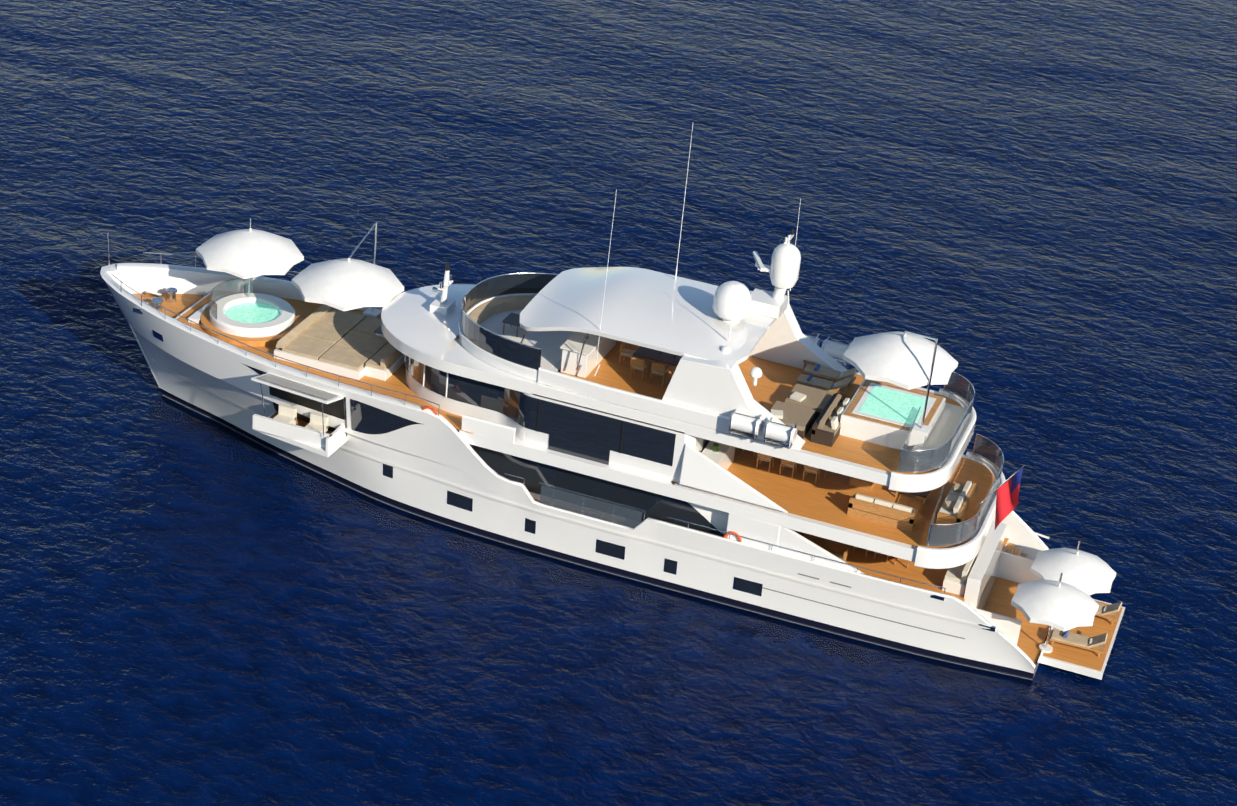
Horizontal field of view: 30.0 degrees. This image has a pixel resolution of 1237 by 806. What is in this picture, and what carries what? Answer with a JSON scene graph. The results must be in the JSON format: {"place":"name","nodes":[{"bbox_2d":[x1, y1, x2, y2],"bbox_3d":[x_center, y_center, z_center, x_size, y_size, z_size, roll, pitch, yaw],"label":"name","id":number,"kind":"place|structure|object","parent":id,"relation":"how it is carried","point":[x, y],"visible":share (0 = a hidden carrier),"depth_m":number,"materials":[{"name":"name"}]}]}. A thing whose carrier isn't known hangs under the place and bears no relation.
{"place":"outdoors","nodes":[
{"label":"outdoors","id":0,"kind":"place"},
{"bbox_2d":[405,368,703,482],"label":"panel","id":1,"kind":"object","parent":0,"point":[616,459],"depth_m":84.92,"materials":[{"name":"white paint"}]},
{"bbox_2d":[404,357,623,452],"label":"window mullions","id":2,"kind":"object","parent":1,"relation":"attached to","point":[538,403],"visible":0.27,"depth_m":85.50,"materials":[{"name":"white metal"}]},
{"bbox_2d":[405,355,709,465],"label":"house windows","id":3,"kind":"structure","parent":1,"relation":"attached to","point":[587,435],"depth_m":85.08,"materials":[{"name":"black glass"}]},
{"bbox_2d":[381,284,976,492],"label":"upper deck","id":4,"kind":"structure","parent":1,"relation":"on","point":[413,327],"depth_m":84.35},
{"bbox_2d":[458,293,574,381],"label":"sun deck coaming","id":5,"kind":"object","parent":4,"relation":"on","point":[549,343],"visible":0.46,"depth_m":87.68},
{"bbox_2d":[460,274,556,369],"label":"windscreen","id":6,"kind":"object","parent":5,"relation":"on","point":[499,346],"visible":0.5,"depth_m":86.84,"materials":[{"name":"black glass"}]},
{"bbox_2d":[461,273,558,349],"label":"handrail","id":7,"kind":"object","parent":6,"relation":"attached to","point":[489,330],"visible":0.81,"depth_m":87.19,"materials":[{"name":"silver metal"}]},
{"bbox_2d":[520,267,846,449],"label":"hardtop roof","id":8,"kind":"structure","parent":4,"relation":"on","point":[659,311],"depth_m":84.73,"materials":[{"name":"white paint"}]},
{"bbox_2d":[430,126,800,384],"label":"antennas and radar domes","id":9,"kind":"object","parent":8,"relation":"on","point":[735,301],"visible":0.96,"depth_m":84.94,"materials":[{"name":"white paint"}]},
{"bbox_2d":[547,340,961,473],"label":"sundeck flooring","id":10,"kind":"structure","parent":4,"relation":"on","point":[775,381],"depth_m":85.75,"materials":[{"name":"brown wood"}]},
{"bbox_2d":[469,295,966,468],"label":"sundeck furniture","id":11,"kind":"object","parent":10,"relation":"on","point":[878,413],"visible":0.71,"depth_m":83.40,"materials":[{"name":"white fabric"}]},
{"bbox_2d":[0,0,1236,805],"bbox_3d":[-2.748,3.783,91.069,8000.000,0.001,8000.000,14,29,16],"label":"sea water","id":12,"kind":"structure","parent":0,"point":[1024,212],"depth_m":104.91,"materials":[{"name":"blue liquid"}]},
{"bbox_2d":[100,263,1048,679],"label":"hull","id":13,"kind":"object","parent":12,"relation":"in","point":[432,445],"visible":0.48,"depth_m":86.93,"materials":[{"name":"white"}]},
{"bbox_2d":[251,373,347,457],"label":"fold-out balcony","id":14,"kind":"structure","parent":13,"relation":"attached to","point":[315,433],"depth_m":88.15,"materials":[{"name":"white paint"}]},
{"bbox_2d":[244,364,762,595],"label":"hull windows","id":15,"kind":"structure","parent":13,"relation":"attached to","point":[367,419],"depth_m":87.33,"materials":[{"name":"black glass"}]},
{"bbox_2d":[111,252,1003,593],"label":"railings","id":16,"kind":"object","parent":13,"relation":"on","point":[607,500],"visible":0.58,"depth_m":85.69,"materials":[{"name":"silver metal"}]},
{"bbox_2d":[540,372,1002,545],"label":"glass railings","id":17,"kind":"object","parent":16,"relation":"attached to","point":[984,448],"visible":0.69,"depth_m":85.17,"materials":[{"name":"grey"}]},
{"bbox_2d":[133,292,1048,663],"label":"teak deck","id":18,"kind":"object","parent":13,"relation":"on","point":[999,598],"visible":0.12,"depth_m":86.62,"materials":[{"name":"brown wood"}]},
{"bbox_2d":[107,218,404,380],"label":"foredeck furnishings","id":19,"kind":"object","parent":18,"relation":"on","point":[332,334],"visible":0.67,"depth_m":91.08,"materials":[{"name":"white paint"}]},
{"bbox_2d":[456,429,863,573],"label":"panel","id":20,"kind":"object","parent":18,"relation":"on","point":[743,526],"depth_m":83.54,"materials":[{"name":"white paint"}]},
{"bbox_2d":[469,444,723,536],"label":"main deck windows","id":21,"kind":"structure","parent":20,"relation":"attached to","point":[651,504],"depth_m":86.03,"materials":[{"name":"black glass"}]},
{"bbox_2d":[152,330,1048,638],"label":"rub rail","id":22,"kind":"object","parent":13,"relation":"attached to","point":[158,336],"visible":0.44,"depth_m":84.88,"materials":[{"name":"white"}]},
{"bbox_2d":[422,406,1025,631],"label":"flag and lifebuoys","id":23,"kind":"object","parent":13,"relation":"on","point":[1007,497],"visible":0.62,"depth_m":81.94,"materials":[{"name":"red fabric"}]},
{"bbox_2d":[459,414,1005,568],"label":"deck slab","id":24,"kind":"structure","parent":13,"relation":"on","point":[705,481],"depth_m":83.56,"materials":[{"name":"white paint"}]},
{"bbox_2d":[671,447,994,547],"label":"teak deck","id":25,"kind":"object","parent":24,"relation":"on","point":[825,500],"visible":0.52,"depth_m":84.75,"materials":[{"name":"brown wood"}]},
{"bbox_2d":[942,521,1124,679],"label":"stern platform stairs","id":26,"kind":"structure","parent":13,"relation":"attached to","point":[999,555],"depth_m":84.11,"materials":[{"name":"white paint"}]},
{"bbox_2d":[702,441,1121,656],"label":"aft deck furniture","id":27,"kind":"object","parent":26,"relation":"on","point":[1060,599],"visible":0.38,"depth_m":83.59,"materials":[{"name":"white fabric"}]},
{"bbox_2d":[149,395,1031,694],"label":"hull bottom stripe","id":28,"kind":"object","parent":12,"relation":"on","point":[497,545],"visible":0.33,"depth_m":86.64,"materials":[{"name":"black paint"}]}
]}

